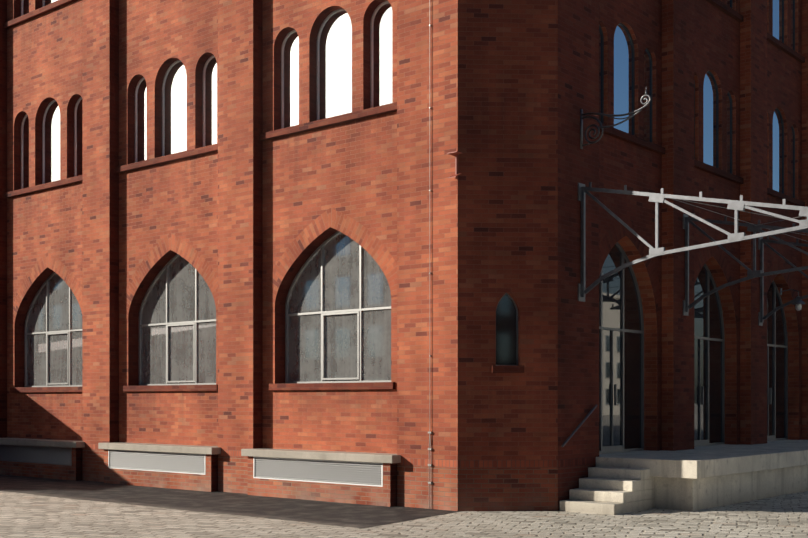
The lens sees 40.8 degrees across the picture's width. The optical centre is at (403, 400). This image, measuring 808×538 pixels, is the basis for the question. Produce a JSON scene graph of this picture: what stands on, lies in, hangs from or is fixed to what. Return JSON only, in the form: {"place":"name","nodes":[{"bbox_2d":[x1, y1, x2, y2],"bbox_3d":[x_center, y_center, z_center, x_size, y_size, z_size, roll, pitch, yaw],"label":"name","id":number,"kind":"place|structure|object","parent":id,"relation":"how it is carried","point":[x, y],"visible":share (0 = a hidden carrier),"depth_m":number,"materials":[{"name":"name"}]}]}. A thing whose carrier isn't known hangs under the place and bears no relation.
{"place":"outdoors","nodes":[
{"label":"outdoors","id":0,"kind":"place"},
{"bbox_2d":[0,491,807,537],"bbox_3d":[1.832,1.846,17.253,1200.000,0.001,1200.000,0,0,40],"label":"ground","id":1,"kind":"structure","parent":0,"point":[23,515],"depth_m":16.27,"materials":[{"name":"beige stone"}]},
{"bbox_2d":[7,0,396,453],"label":"wall","id":2,"kind":"structure","parent":1,"relation":"on","point":[349,169],"depth_m":22.91,"materials":[{"name":"brick"}]},
{"bbox_2d":[0,0,262,493],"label":"pilasters","id":3,"kind":"object","parent":2,"relation":"attached to","point":[240,227],"visible":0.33,"depth_m":21.91,"materials":[{"name":"brick"}]},
{"bbox_2d":[0,448,396,506],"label":"brick base","id":4,"kind":"object","parent":2,"relation":"attached to","point":[385,494],"visible":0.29,"depth_m":21.86,"materials":[{"name":"red brick"}]},
{"bbox_2d":[0,444,382,486],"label":"window panels","id":5,"kind":"object","parent":4,"relation":"in","point":[341,472],"visible":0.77,"depth_m":22.06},
{"bbox_2d":[0,438,400,462],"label":"slabs","id":6,"kind":"structure","parent":4,"relation":"on","point":[321,455],"depth_m":21.77,"materials":[{"name":"beige concrete"}]},
{"bbox_2d":[21,0,388,188],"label":"window reveals","id":7,"kind":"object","parent":2,"relation":"attached to","point":[286,37],"depth_m":23.46,"materials":[{"name":"white"}]},
{"bbox_2d":[23,0,391,187],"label":"window panes","id":8,"kind":"structure","parent":7,"relation":"in","point":[335,68],"depth_m":21.34,"materials":[{"name":"white glass"}]},
{"bbox_2d":[25,231,390,386],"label":"window frames","id":9,"kind":"structure","parent":2,"relation":"attached to","point":[323,313],"depth_m":23.20,"materials":[{"name":"grey"}]},
{"bbox_2d":[27,232,390,385],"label":"window panes","id":10,"kind":"structure","parent":9,"relation":"in","point":[341,270],"depth_m":22.87,"materials":[{"name":"grey glass"}]},
{"bbox_2d":[7,208,801,346],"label":"brick arches","id":11,"kind":"structure","parent":2,"relation":"attached to","point":[370,243],"depth_m":22.36,"materials":[{"name":"brick"}]},
{"bbox_2d":[0,474,459,527],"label":"sidewalk","id":12,"kind":"structure","parent":1,"relation":"on","point":[330,513],"depth_m":19.57,"materials":[{"name":"grey stone"}]},
{"bbox_2d":[397,0,598,510],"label":"corner block","id":13,"kind":"structure","parent":1,"relation":"on","point":[506,91],"depth_m":18.12,"materials":[{"name":"brick"}]},
{"bbox_2d":[428,25,431,508],"bbox_3d":[0.442,-6.154,18.391,0.070,16.000,0.040,0,0,40],"label":"conductor","id":14,"kind":"object","parent":13,"relation":"attached to","point":[429,464],"visible":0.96,"depth_m":18.39,"materials":[{"name":"silver metal"}]},
{"bbox_2d":[447,151,461,178],"bbox_3d":[0.841,-3.886,17.979,0.200,0.425,0.160,0,0,40],"label":"corner fixture","id":15,"kind":"object","parent":13,"relation":"attached to","point":[456,174],"visible":1,"depth_m":18.00,"materials":[{"name":"brown paint"}]},
{"bbox_2d":[561,404,597,446],"bbox_3d":[2.983,0.426,18.552,0.096,0.716,1.152,0,0,40],"label":"handrail","id":16,"kind":"object","parent":13,"relation":"attached to","point":[578,426],"visible":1,"depth_m":18.50,"materials":[{"name":"grey metal"}]},
{"bbox_2d":[580,87,650,148],"bbox_3d":[3.561,-4.754,18.283,1.327,0.840,0.060,0,0,40],"label":"scroll bracket","id":17,"kind":"object","parent":13,"relation":"attached to","point":[646,103],"visible":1,"depth_m":18.48,"materials":[{"name":"grey metal"}]},
{"bbox_2d":[578,182,807,325],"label":"canopy trusses","id":18,"kind":"object","parent":13,"relation":"attached to","point":[658,198],"visible":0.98,"depth_m":18.57,"materials":[{"name":"metal"}]},
{"bbox_2d":[673,199,807,241],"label":"canopy wires","id":19,"kind":"object","parent":18,"relation":"attached to","point":[743,211],"visible":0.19,"depth_m":18.77,"materials":[{"name":"grey metal"}]},
{"bbox_2d":[560,467,654,514],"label":"steps","id":20,"kind":"structure","parent":1,"relation":"on","point":[609,490],"depth_m":18.13,"materials":[{"name":"concrete"}]},
{"bbox_2d":[599,0,801,450],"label":"wall","id":21,"kind":"structure","parent":1,"relation":"on","point":[632,167],"depth_m":23.27,"materials":[{"name":"brick"}]},
{"bbox_2d":[4,0,804,392],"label":"sills","id":22,"kind":"structure","parent":21,"relation":"attached to","point":[612,132],"depth_m":22.89,"materials":[{"name":"brick"}]},
{"bbox_2d":[599,0,794,197],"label":"window reveals","id":23,"kind":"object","parent":21,"relation":"attached to","point":[626,28],"depth_m":22.90,"materials":[{"name":"red brick"}]},
{"bbox_2d":[599,0,793,197],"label":"dark glass","id":24,"kind":"object","parent":23,"relation":"in","point":[623,76],"visible":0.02,"depth_m":23.36,"materials":[{"name":"blue glass"}]},
{"bbox_2d":[662,0,807,450],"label":"pilasters","id":25,"kind":"object","parent":21,"relation":"attached to","point":[678,179],"visible":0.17,"depth_m":22.10,"materials":[{"name":"brick"}]},
{"bbox_2d":[780,288,804,304],"bbox_3d":[9.148,-2.454,25.539,0.577,0.400,0.302,0,0,40],"label":"wall lamp","id":26,"kind":"object","parent":21,"relation":"attached to","point":[801,302],"visible":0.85,"depth_m":25.44,"materials":[{"name":"metal"}]},
{"bbox_2d":[795,304,801,310],"bbox_3d":[9.250,-2.186,25.453,0.150,0.175,0.146,0,0,40],"label":"lamp globe","id":27,"kind":"object","parent":26,"relation":"attached to","point":[798,307],"depth_m":25.40,"materials":[{"name":"white glass"}]},
{"bbox_2d":[596,440,807,510],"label":"platform","id":28,"kind":"structure","parent":1,"relation":"on","point":[696,478],"depth_m":19.25,"materials":[{"name":"concrete"}]},
{"bbox_2d":[496,242,787,453],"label":"door frames","id":29,"kind":"structure","parent":28,"relation":"on","point":[619,448],"depth_m":21.58,"materials":[{"name":"grey"}]},
{"bbox_2d":[496,295,515,364],"bbox_3d":[1.719,-1.194,18.280,0.420,1.260,0.001,0,0,-3],"label":"window pane","id":30,"kind":"structure","parent":29,"relation":"attached to","point":[506,332],"depth_m":18.28,"materials":[{"name":"black glass"}]},
{"bbox_2d":[599,244,785,450],"bbox_3d":[12.601,-1.054,30.988,0.001,4.120,29.470,0,0,40],"label":"glass door","id":31,"kind":"structure","parent":29,"relation":"attached to","point":[612,301],"depth_m":21.52,"materials":[{"name":"black glass"}]}
]}

